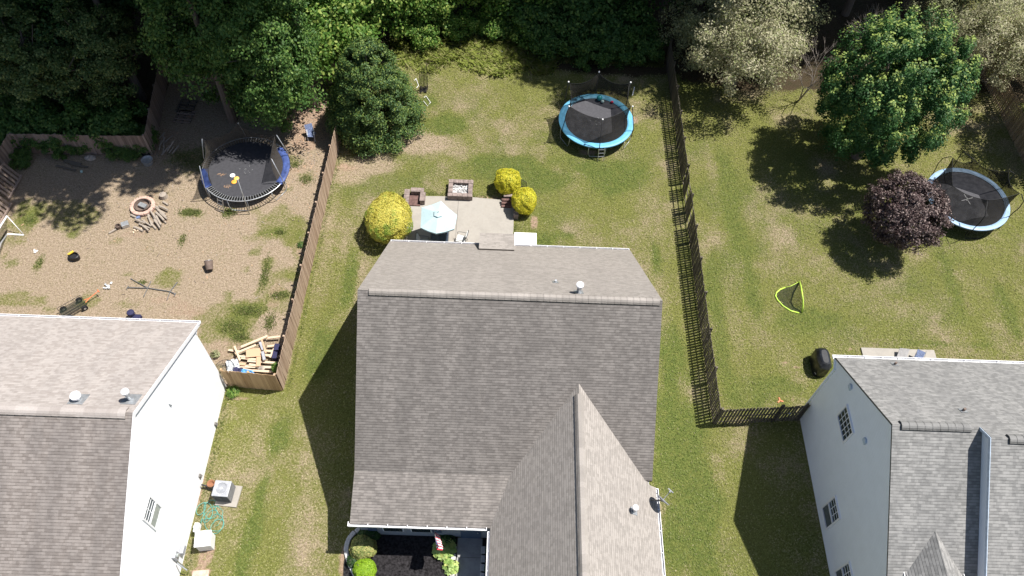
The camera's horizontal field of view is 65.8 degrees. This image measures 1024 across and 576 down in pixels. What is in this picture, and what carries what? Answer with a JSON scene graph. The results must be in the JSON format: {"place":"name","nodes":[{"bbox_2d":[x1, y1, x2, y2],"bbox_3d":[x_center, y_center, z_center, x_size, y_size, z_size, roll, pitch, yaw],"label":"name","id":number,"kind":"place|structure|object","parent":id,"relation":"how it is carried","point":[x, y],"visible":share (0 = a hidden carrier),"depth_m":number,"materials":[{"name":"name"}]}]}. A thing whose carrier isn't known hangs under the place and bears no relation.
{"place":"outdoors","nodes":[
{"label":"outdoors","id":0,"kind":"place"},
{"bbox_2d":[0,314,226,575],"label":"house","id":1,"kind":"structure","parent":0,"point":[108,425],"depth_m":32.02,"materials":[{"name":"white"}]},
{"bbox_2d":[142,495,162,530],"bbox_3d":[-15.024,9.408,33.090,0.090,1.590,1.020,2,56,-1],"label":"window","id":2,"kind":"structure","parent":1,"relation":"in","point":[152,512],"depth_m":33.06,"materials":[{"name":"white glass"}]},
{"bbox_2d":[171,545,187,570],"bbox_3d":[-15.038,12.283,36.000,0.418,1.525,1.155,-12,58,-10],"label":"electric meter","id":3,"kind":"object","parent":1,"relation":"attached to","point":[176,555],"visible":1,"depth_m":35.73,"materials":[{"name":"metal"}]},
{"bbox_2d":[225,385,239,397],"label":"daylily","id":4,"kind":"object","parent":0,"point":[231,393],"visible":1,"depth_m":41.18,"materials":[{"name":"green plant"}]},
{"bbox_2d":[402,196,513,242],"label":"patio","id":5,"kind":"structure","parent":0,"point":[476,217],"depth_m":48.33,"materials":[{"name":"concrete"}]},
{"bbox_2d":[409,195,419,205],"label":"slab","id":6,"kind":"structure","parent":5,"relation":"on","point":[414,200],"depth_m":48.84,"materials":[{"name":"red brick"}]},
{"bbox_2d":[420,201,456,233],"bbox_3d":[-4.249,-3.694,46.216,2.103,2.750,2.406,2,56,-1],"label":"patio umbrella","id":7,"kind":"object","parent":5,"relation":"on","point":[440,217],"visible":0.85,"depth_m":45.22,"materials":[{"name":"fabric"}]},
{"bbox_2d":[430,232,448,241],"bbox_3d":[-4.279,-2.440,46.608,1.090,0.711,2.010,2,56,-1],"label":"patio table","id":8,"kind":"object","parent":5,"relation":"on","point":[443,237],"visible":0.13,"depth_m":46.55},
{"bbox_2d":[347,233,665,575],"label":"house","id":9,"kind":"structure","parent":0,"point":[506,394],"depth_m":34.99,"materials":[{"name":"grey"}]},
{"bbox_2d":[460,530,480,538],"bbox_3d":[-1.919,11.326,36.763,0.950,2.060,0.115,2,56,-1],"label":"front door","id":10,"kind":"structure","parent":9,"relation":"in","point":[464,534],"depth_m":37.10,"materials":[{"name":"wood"}]},
{"bbox_2d":[0,0,1023,575],"bbox_3d":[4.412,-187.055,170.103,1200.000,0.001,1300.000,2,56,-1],"label":"ground","id":11,"kind":"structure","parent":0,"point":[170,266],"depth_m":46.84,"materials":[{"name":"green plant"}]},
{"bbox_2d":[0,196,12,223],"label":"leaning fence","id":12,"kind":"object","parent":11,"relation":"on","point":[6,207],"visible":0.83,"depth_m":47.22,"materials":[{"name":"brown wood"}]},
{"bbox_2d":[0,134,18,189],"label":"board fence","id":13,"kind":"object","parent":11,"relation":"on","point":[6,147],"visible":0.58,"depth_m":48.59,"materials":[{"name":"brown wood"}]},
{"bbox_2d":[0,162,22,199],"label":"leaning fence","id":14,"kind":"object","parent":11,"relation":"on","point":[9,182],"visible":1,"depth_m":48.06,"materials":[{"name":"wood"}]},
{"bbox_2d":[8,147,32,169],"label":"shrub","id":15,"kind":"object","parent":11,"relation":"on","point":[19,157],"visible":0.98,"depth_m":49.13,"materials":[{"name":"green plant"}]},
{"bbox_2d":[0,82,52,146],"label":"shrub","id":16,"kind":"object","parent":11,"relation":"on","point":[13,121],"visible":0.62,"depth_m":49.15,"materials":[{"name":"green plant"}]},
{"bbox_2d":[19,128,46,150],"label":"shrub","id":17,"kind":"object","parent":11,"relation":"on","point":[33,144],"visible":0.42,"depth_m":49.19,"materials":[{"name":"green plant"}]},
{"bbox_2d":[0,0,87,110],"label":"pine tree","id":18,"kind":"object","parent":11,"relation":"on","point":[26,61],"visible":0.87,"depth_m":46.60,"materials":[{"name":"green plant"}]},
{"bbox_2d":[40,130,76,159],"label":"shrub","id":19,"kind":"object","parent":11,"relation":"on","point":[54,147],"visible":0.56,"depth_m":49.32,"materials":[{"name":"green plant"}]},
{"bbox_2d":[23,89,103,146],"bbox_3d":[-27.962,-10.664,50.253,4.758,3.735,4.756,-33,64,-22],"label":"shrub","id":20,"kind":"object","parent":11,"relation":"on","point":[66,118],"visible":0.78,"depth_m":49.08,"materials":[{"name":"green plant"}]},
{"bbox_2d":[1,0,147,55],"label":"deciduous tree","id":21,"kind":"object","parent":11,"relation":"on","point":[45,8],"visible":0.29,"depth_m":47.41,"materials":[{"name":"green plant"}]},
{"bbox_2d":[58,289,98,315],"bbox_3d":[-23.884,0.849,43.868,2.242,0.515,0.830,-36,65,-23],"label":"garden cart","id":22,"kind":"object","parent":11,"relation":"on","point":[77,300],"visible":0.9,"depth_m":43.73,"materials":[{"name":"black metal"}]},
{"bbox_2d":[66,125,91,154],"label":"shrub","id":23,"kind":"object","parent":11,"relation":"on","point":[81,150],"visible":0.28,"depth_m":49.73,"materials":[{"name":"green plant"}]},
{"bbox_2d":[9,133,152,154],"bbox_3d":[-26.902,-9.018,49.558,8.254,1.768,0.186,1,56,-2],"label":"board fence","id":24,"kind":"object","parent":11,"relation":"on","point":[129,141],"visible":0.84,"depth_m":49.28,"materials":[{"name":"brown wood"}]},
{"bbox_2d":[33,0,151,109],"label":"pine tree","id":25,"kind":"object","parent":11,"relation":"on","point":[101,46],"visible":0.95,"depth_m":47.03,"materials":[{"name":"green plant"}]},
{"bbox_2d":[77,85,147,148],"bbox_3d":[-25.428,-10.844,50.469,4.756,3.735,4.758,-19,59,-14],"label":"shrub","id":26,"kind":"object","parent":11,"relation":"on","point":[117,117],"visible":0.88,"depth_m":49.53,"materials":[{"name":"green plant"}]},
{"bbox_2d":[99,135,126,160],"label":"shrub","id":27,"kind":"object","parent":11,"relation":"on","point":[109,152],"visible":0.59,"depth_m":49.58,"materials":[{"name":"green plant"}]},
{"bbox_2d":[92,0,146,100],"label":"tall tree","id":28,"kind":"object","parent":11,"relation":"on","point":[141,95],"visible":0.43,"depth_m":51.83,"materials":[{"name":"brown plant"}]},
{"bbox_2d":[117,148,140,162],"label":"shrub","id":29,"kind":"object","parent":11,"relation":"on","point":[132,155],"visible":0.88,"depth_m":49.71,"materials":[{"name":"green plant"}]},
{"bbox_2d":[122,123,159,155],"bbox_3d":[-23.671,-9.422,50.301,2.378,1.867,2.379,29,60,16],"label":"shrub","id":30,"kind":"object","parent":11,"relation":"on","point":[154,136],"visible":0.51,"depth_m":50.06,"materials":[{"name":"green plant"}]},
{"bbox_2d":[130,196,155,216],"bbox_3d":[-22.357,-4.974,47.919,1.497,0.290,1.497,2,56,-1],"label":"fire ring","id":31,"kind":"object","parent":11,"relation":"on","point":[141,206],"visible":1,"depth_m":47.87,"materials":[{"name":"beige stone"}]},
{"bbox_2d":[117,0,186,36],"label":"deciduous tree","id":32,"kind":"object","parent":11,"relation":"on","point":[123,3],"visible":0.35,"depth_m":48.80,"materials":[{"name":"green plant"}]},
{"bbox_2d":[142,63,167,154],"bbox_3d":[-23.177,-11.822,51.505,0.185,1.863,6.855,-4,57,-5],"label":"board fence","id":33,"kind":"object","parent":11,"relation":"on","point":[155,111],"visible":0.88,"depth_m":51.41,"materials":[{"name":"brown wood"}]},
{"bbox_2d":[0,85,330,365],"bbox_3d":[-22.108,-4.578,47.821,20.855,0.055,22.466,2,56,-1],"label":"dry grass","id":34,"kind":"structure","parent":11,"relation":"on","point":[154,241],"depth_m":46.52,"materials":[{"name":"brown plant"}]},
{"bbox_2d":[158,132,178,154],"bbox_3d":[-22.120,-9.264,50.664,1.236,0.420,1.990,-28,62,-19],"label":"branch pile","id":35,"kind":"object","parent":11,"relation":"on","point":[163,141],"visible":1,"depth_m":50.52,"materials":[{"name":"wood"}]},
{"bbox_2d":[22,138,315,344],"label":"grass tufts","id":36,"kind":"object","parent":11,"relation":"on","point":[191,212],"visible":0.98,"depth_m":45.58,"materials":[{"name":"green plant"}]},
{"bbox_2d":[172,111,195,123],"bbox_3d":[-21.604,-11.266,52.223,1.230,0.131,1.180,6,56,2],"label":"pallet","id":37,"kind":"object","parent":11,"relation":"on","point":[183,118],"visible":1,"depth_m":52.15,"materials":[{"name":"wood"}]},
{"bbox_2d":[175,99,197,112],"bbox_3d":[-21.672,-12.121,52.789,1.230,0.131,1.180,6,56,2],"label":"pallet","id":38,"kind":"object","parent":11,"relation":"on","point":[186,105],"visible":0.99,"depth_m":52.73,"materials":[{"name":"wood"}]},
{"bbox_2d":[194,530,214,550],"bbox_3d":[-14.265,11.759,36.809,0.740,0.805,0.740,-5,57,-5],"label":"utility box","id":39,"kind":"object","parent":11,"relation":"on","point":[204,540],"visible":1,"depth_m":36.53,"materials":[{"name":"white plastic"}]},
{"bbox_2d":[133,0,282,104],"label":"deciduous tree","id":40,"kind":"object","parent":11,"relation":"on","point":[173,47],"visible":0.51,"depth_m":45.86,"materials":[{"name":"green plant"}]},
{"bbox_2d":[196,500,223,533],"bbox_3d":[-14.368,10.820,37.569,1.208,0.540,1.728,-15,58,-12],"label":"garden hose","id":41,"kind":"object","parent":11,"relation":"on","point":[205,503],"visible":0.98,"depth_m":37.80,"materials":[{"name":"green rubber"}]},
{"bbox_2d":[187,0,237,123],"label":"tall tree","id":42,"kind":"object","parent":11,"relation":"on","point":[231,115],"visible":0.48,"depth_m":50.19,"materials":[{"name":"brown plant"}]},
{"bbox_2d":[201,480,242,507],"bbox_3d":[-14.129,9.783,38.028,1.890,0.990,1.050,6,56,2],"label":"air conditioner","id":43,"kind":"object","parent":11,"relation":"on","point":[226,493],"visible":1,"depth_m":37.91,"materials":[{"name":"metal"}]},
{"bbox_2d":[199,123,291,213],"bbox_3d":[-16.405,-7.573,48.325,5.343,2.837,5.562,2,56,-1],"label":"trampoline","id":44,"kind":"object","parent":11,"relation":"on","point":[255,163],"visible":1,"depth_m":48.63,"materials":[{"name":"fabric"}]},
{"bbox_2d":[220,368,282,390],"bbox_3d":[-13.450,4.736,40.899,2.892,1.817,0.186,5,56,1],"label":"board fence","id":45,"kind":"object","parent":11,"relation":"on","point":[248,379],"visible":1,"depth_m":40.80,"materials":[{"name":"brown wood"}]},
{"bbox_2d":[162,58,352,82],"bbox_3d":[-17.185,-14.754,53.676,12.570,1.868,0.189,1,56,-1],"label":"board fence","id":46,"kind":"object","parent":11,"relation":"on","point":[314,80],"visible":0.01,"depth_m":54.07,"materials":[{"name":"brown wood"}]},
{"bbox_2d":[194,0,329,132],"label":"deciduous tree","id":47,"kind":"object","parent":11,"relation":"on","point":[270,47],"visible":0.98,"depth_m":45.85,"materials":[{"name":"green plant"}]},
{"bbox_2d":[275,84,331,209],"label":"bark litter","id":48,"kind":"object","parent":11,"relation":"on","point":[309,137],"visible":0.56,"depth_m":51.69,"materials":[{"name":"brown wood"}]},
{"bbox_2d":[273,118,340,389],"bbox_3d":[-11.602,-2.741,45.914,0.188,1.856,18.363,3,56,0],"label":"board fence","id":49,"kind":"object","parent":11,"relation":"on","point":[289,337],"visible":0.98,"depth_m":44.95,"materials":[{"name":"brown wood"}]},
{"bbox_2d":[266,0,380,92],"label":"young tree","id":50,"kind":"object","parent":11,"relation":"on","point":[337,35],"visible":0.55,"depth_m":50.09,"materials":[{"name":"green plant"}]},
{"bbox_2d":[321,0,420,38],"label":"young tree","id":51,"kind":"object","parent":11,"relation":"on","point":[378,12],"visible":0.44,"depth_m":53.59,"materials":[{"name":"green plant"}]},
{"bbox_2d":[323,36,429,158],"bbox_3d":[-8.820,-12.592,49.628,6.505,7.346,6.446,29,60,16],"label":"conifer tree","id":52,"kind":"object","parent":11,"relation":"on","point":[346,109],"visible":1,"depth_m":49.08,"materials":[{"name":"green plant"}]},
{"bbox_2d":[364,190,412,243],"bbox_3d":[-7.245,-4.122,46.705,2.927,2.361,3.755,2,56,-1],"label":"golden shrub","id":53,"kind":"object","parent":11,"relation":"on","point":[384,214],"visible":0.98,"depth_m":45.95,"materials":[{"name":"yellow plant"}]},
{"bbox_2d":[343,534,456,575],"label":"mulch bed","id":54,"kind":"object","parent":11,"relation":"on","point":[409,543],"visible":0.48,"depth_m":37.03,"materials":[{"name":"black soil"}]},
{"bbox_2d":[349,534,377,559],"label":"clipped shrub","id":55,"kind":"object","parent":54,"relation":"on","point":[363,546],"visible":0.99,"depth_m":36.44,"materials":[{"name":"green plant"}]},
{"bbox_2d":[352,558,376,575],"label":"clipped shrub","id":56,"kind":"object","parent":54,"relation":"on","point":[363,568],"visible":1,"depth_m":36.04,"materials":[{"name":"green plant"}]},
{"bbox_2d":[357,529,380,539],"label":"clipped shrub","id":57,"kind":"object","parent":54,"relation":"on","point":[371,534],"visible":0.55,"depth_m":37.04,"materials":[{"name":"green plant"}]},
{"bbox_2d":[432,537,456,560],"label":"clipped shrub","id":58,"kind":"object","parent":54,"relation":"on","point":[449,550],"visible":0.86,"depth_m":36.94,"materials":[{"name":"green plant"}]},
{"bbox_2d":[442,559,459,575],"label":"hosta","id":59,"kind":"object","parent":54,"relation":"on","point":[453,567],"visible":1,"depth_m":36.66,"materials":[{"name":"green plant"}]},
{"bbox_2d":[404,187,425,204],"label":"seat wall","id":60,"kind":"structure","parent":11,"relation":"on","point":[419,191],"depth_m":48.77,"materials":[{"name":"beige stone"}]},
{"bbox_2d":[403,15,441,51],"bbox_3d":[-6.377,-17.836,56.310,2.854,2.815,3.419,-18,59,-14],"label":"shrub","id":61,"kind":"object","parent":11,"relation":"on","point":[420,33],"visible":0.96,"depth_m":55.49,"materials":[{"name":"green plant"}]},
{"bbox_2d":[391,0,460,27],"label":"young tree","id":62,"kind":"object","parent":11,"relation":"on","point":[425,10],"visible":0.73,"depth_m":54.97,"materials":[{"name":"green plant"}]},
{"bbox_2d":[436,6,481,41],"bbox_3d":[-3.602,-18.640,56.949,3.419,2.815,2.854,-25,61,-17],"label":"shrub","id":63,"kind":"object","parent":11,"relation":"on","point":[453,27],"visible":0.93,"depth_m":56.18,"materials":[{"name":"green plant"}]},
{"bbox_2d":[448,179,472,200],"bbox_3d":[-3.199,-6.089,49.296,1.524,0.452,1.374,2,56,-1],"label":"fire pit","id":64,"kind":"object","parent":11,"relation":"on","point":[459,189],"visible":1,"depth_m":49.20,"materials":[{"name":"brown stone"}]},
{"bbox_2d":[430,0,497,31],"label":"young tree","id":65,"kind":"object","parent":11,"relation":"on","point":[485,5],"visible":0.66,"depth_m":55.70,"materials":[{"name":"green plant"}]},
{"bbox_2d":[456,538,481,575],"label":"walkway","id":66,"kind":"structure","parent":11,"relation":"on","point":[469,554],"depth_m":37.15,"materials":[{"name":"concrete"}]},
{"bbox_2d":[383,16,562,78],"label":"tall weeds","id":67,"kind":"object","parent":11,"relation":"on","point":[478,53],"visible":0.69,"depth_m":55.98,"materials":[{"name":"green plant"}]},
{"bbox_2d":[475,6,514,41],"bbox_3d":[-1.301,-18.840,57.169,2.854,2.815,3.419,-32,63,-21],"label":"shrub","id":68,"kind":"object","parent":11,"relation":"on","point":[490,27],"visible":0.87,"depth_m":56.17,"materials":[{"name":"green plant"}]},
{"bbox_2d":[494,168,521,194],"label":"golden shrub","id":69,"kind":"object","parent":11,"relation":"on","point":[511,180],"visible":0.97,"depth_m":48.60,"materials":[{"name":"yellow plant"}]},
{"bbox_2d":[470,0,553,22],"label":"young tree","id":70,"kind":"object","parent":11,"relation":"on","point":[497,2],"visible":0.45,"depth_m":55.26,"materials":[{"name":"green plant"}]},
{"bbox_2d":[511,187,536,214],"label":"golden shrub","id":71,"kind":"object","parent":11,"relation":"on","point":[526,205],"visible":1,"depth_m":47.72,"materials":[{"name":"yellow plant"}]},
{"bbox_2d":[509,20,546,48],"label":"shrub","id":72,"kind":"object","parent":11,"relation":"on","point":[515,37],"visible":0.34,"depth_m":56.07,"materials":[{"name":"green plant"}]},
{"bbox_2d":[493,0,567,40],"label":"shrub","id":73,"kind":"object","parent":11,"relation":"on","point":[519,17],"visible":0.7,"depth_m":55.34,"materials":[{"name":"green plant"}]},
{"bbox_2d":[519,0,582,62],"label":"shrub","id":74,"kind":"object","parent":11,"relation":"on","point":[544,44],"visible":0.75,"depth_m":55.40,"materials":[{"name":"green plant"}]},
{"bbox_2d":[540,0,608,40],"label":"shrub","id":75,"kind":"object","parent":11,"relation":"on","point":[584,9],"visible":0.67,"depth_m":55.23,"materials":[{"name":"green plant"}]},
{"bbox_2d":[565,24,608,72],"bbox_3d":[5.394,-16.750,55.845,3.804,2.988,3.807,-36,65,-23],"label":"shrub","id":76,"kind":"object","parent":11,"relation":"on","point":[586,48],"visible":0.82,"depth_m":55.14,"materials":[{"name":"green plant"}]},
{"bbox_2d":[559,71,633,160],"bbox_3d":[5.558,-11.239,51.503,4.950,2.987,5.361,2,56,-1],"label":"trampoline","id":77,"kind":"object","parent":11,"relation":"on","point":[587,118],"visible":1,"depth_m":51.52,"materials":[{"name":"fabric"}]},
{"bbox_2d":[181,60,1023,575],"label":"lawn grass","id":78,"kind":"structure","parent":11,"relation":"on","point":[557,210],"depth_m":46.39,"materials":[{"name":"green plant"}]},
{"bbox_2d":[576,0,657,60],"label":"shrub","id":79,"kind":"object","parent":11,"relation":"on","point":[626,12],"visible":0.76,"depth_m":55.60,"materials":[{"name":"green plant"}]},
{"bbox_2d":[653,0,691,23],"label":"deciduous tree","id":80,"kind":"object","parent":11,"relation":"on","point":[663,3],"visible":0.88,"depth_m":58.00,"materials":[{"name":"green plant"}]},
{"bbox_2d":[666,39,723,423],"bbox_3d":[10.843,-5.209,48.380,0.204,1.896,28.345,2,56,-1],"label":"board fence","id":81,"kind":"object","parent":11,"relation":"on","point":[698,278],"visible":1,"depth_m":46.38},
{"bbox_2d":[654,0,751,71],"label":"olive tree","id":82,"kind":"object","parent":11,"relation":"on","point":[686,28],"visible":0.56,"depth_m":53.65,"materials":[{"name":"green plant"}]},
{"bbox_2d":[715,404,783,424],"bbox_3d":[12.150,6.502,40.666,3.228,1.866,0.186,-2,57,-4],"label":"board fence","id":83,"kind":"object","parent":11,"relation":"on","point":[758,419],"visible":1,"depth_m":40.59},
{"bbox_2d":[684,0,817,96],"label":"olive tree","id":84,"kind":"object","parent":11,"relation":"on","point":[745,60],"visible":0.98,"depth_m":50.62,"materials":[{"name":"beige plant"}]},
{"bbox_2d":[707,0,835,69],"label":"olive tree","id":85,"kind":"object","parent":11,"relation":"on","point":[756,10],"visible":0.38,"depth_m":52.88,"materials":[{"name":"green plant"}]},
{"bbox_2d":[775,281,803,313],"bbox_3d":[16.072,0.288,45.536,1.673,0.909,2.253,2,56,-1],"label":"popup goal","id":86,"kind":"object","parent":11,"relation":"on","point":[801,291],"visible":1,"depth_m":45.53,"materials":[{"name":"fabric"}]},
{"bbox_2d":[773,403,809,421],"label":"fence gate","id":87,"kind":"structure","parent":11,"relation":"on","point":[793,412],"depth_m":40.70,"materials":[{"name":"metal"}]},
{"bbox_2d":[784,36,843,99],"bbox_3d":[19.782,-13.863,52.816,4.787,4.692,4.658,-30,62,-20],"label":"bare tree","id":88,"kind":"object","parent":11,"relation":"on","point":[811,84],"visible":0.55,"depth_m":52.67,"materials":[{"name":"brown wood"}]},
{"bbox_2d":[809,347,831,376],"bbox_3d":[16.782,3.976,42.956,0.862,1.200,1.418,2,56,-1],"label":"covered grill","id":89,"kind":"object","parent":11,"relation":"on","point":[820,362],"visible":1,"depth_m":42.58,"materials":[{"name":"black fabric"}]},
{"bbox_2d":[841,0,854,16],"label":"tall tree","id":90,"kind":"object","parent":11,"relation":"on","point":[847,8],"visible":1,"depth_m":59.83,"materials":[{"name":"brown plant"}]},
{"bbox_2d":[861,347,935,357],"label":"patio slab","id":91,"kind":"structure","parent":11,"relation":"on","point":[887,352],"depth_m":43.97,"materials":[{"name":"concrete"}]},
{"bbox_2d":[814,2,985,169],"bbox_3d":[22.880,-11.717,47.643,8.930,11.093,9.055,2,56,-1],"label":"maple tree","id":92,"kind":"object","parent":11,"relation":"on","point":[889,95],"visible":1,"depth_m":45.58,"materials":[{"name":"green plant"}]},
{"bbox_2d":[860,168,954,255],"bbox_3d":[22.973,-4.145,46.155,5.102,5.233,5.403,2,56,-1],"label":"purple leaf tree","id":93,"kind":"object","parent":11,"relation":"on","point":[899,217],"visible":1,"depth_m":44.93,"materials":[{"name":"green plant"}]},
{"bbox_2d":[903,0,1011,60],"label":"olive tree","id":94,"kind":"object","parent":11,"relation":"on","point":[930,4],"visible":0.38,"depth_m":55.34,"materials":[{"name":"green plant"}]},
{"bbox_2d":[927,151,1023,238],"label":"trampoline","id":95,"kind":"object","parent":11,"relation":"on","point":[981,197],"visible":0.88,"depth_m":48.41,"materials":[{"name":"black fabric"}]},
{"bbox_2d":[941,0,1023,91],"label":"olive tree","id":96,"kind":"object","parent":11,"relation":"on","point":[1003,51],"visible":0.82,"depth_m":52.87,"materials":[{"name":"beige plant"}]},
{"bbox_2d":[979,47,1023,162],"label":"board fence","id":97,"kind":"object","parent":11,"relation":"on","point":[1015,124],"visible":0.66,"depth_m":53.82,"materials":[{"name":"brown wood"}]},
{"bbox_2d":[992,0,1023,74],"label":"olive tree","id":98,"kind":"object","parent":11,"relation":"on","point":[1015,28],"visible":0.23,"depth_m":54.06,"materials":[{"name":"green plant"}]},
{"bbox_2d":[514,232,536,244],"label":"path","id":99,"kind":"structure","parent":0,"point":[526,238],"depth_m":47.49,"materials":[{"name":"white concrete"}]},
{"bbox_2d":[798,355,1023,575],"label":"house","id":100,"kind":"structure","parent":0,"point":[916,466],"depth_m":32.51,"materials":[{"name":"grey"}]},
{"bbox_2d":[821,495,840,529],"bbox_3d":[15.027,10.606,37.319,0.090,1.740,1.100,2,56,-1],"label":"window","id":101,"kind":"structure","parent":100,"relation":"in","point":[830,511],"depth_m":37.29,"materials":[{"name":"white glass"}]},
{"bbox_2d":[834,561,852,575],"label":"window","id":102,"kind":"structure","parent":100,"relation":"in","point":[845,570],"depth_m":35.60,"materials":[{"name":"white glass"}]},
{"bbox_2d":[837,404,853,443],"bbox_3d":[15.208,6.205,36.124,0.080,1.190,1.410,2,56,-1],"label":"window","id":103,"kind":"structure","parent":100,"relation":"in","point":[843,417],"depth_m":36.12,"materials":[{"name":"white glass"}]},
{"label":"lumber board","id":104,"kind":"object","parent":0,"visible":0},
{"bbox_2d":[256,356,260,366],"bbox_3d":[-13.497,3.894,42.170,0.235,0.030,0.639,-5,57,-6],"label":"plywood sheet","id":105,"kind":"object","parent":104,"relation":"on","point":[258,361],"visible":1,"depth_m":42.14,"materials":[{"name":"beige wood"}]},
{"bbox_2d":[246,348,260,357],"bbox_3d":[-13.840,3.474,42.400,0.787,0.030,0.525,-7,57,-7],"label":"plywood sheet","id":106,"kind":"object","parent":105,"relation":"on","point":[255,352],"visible":1,"depth_m":42.38,"materials":[{"name":"beige wood"}]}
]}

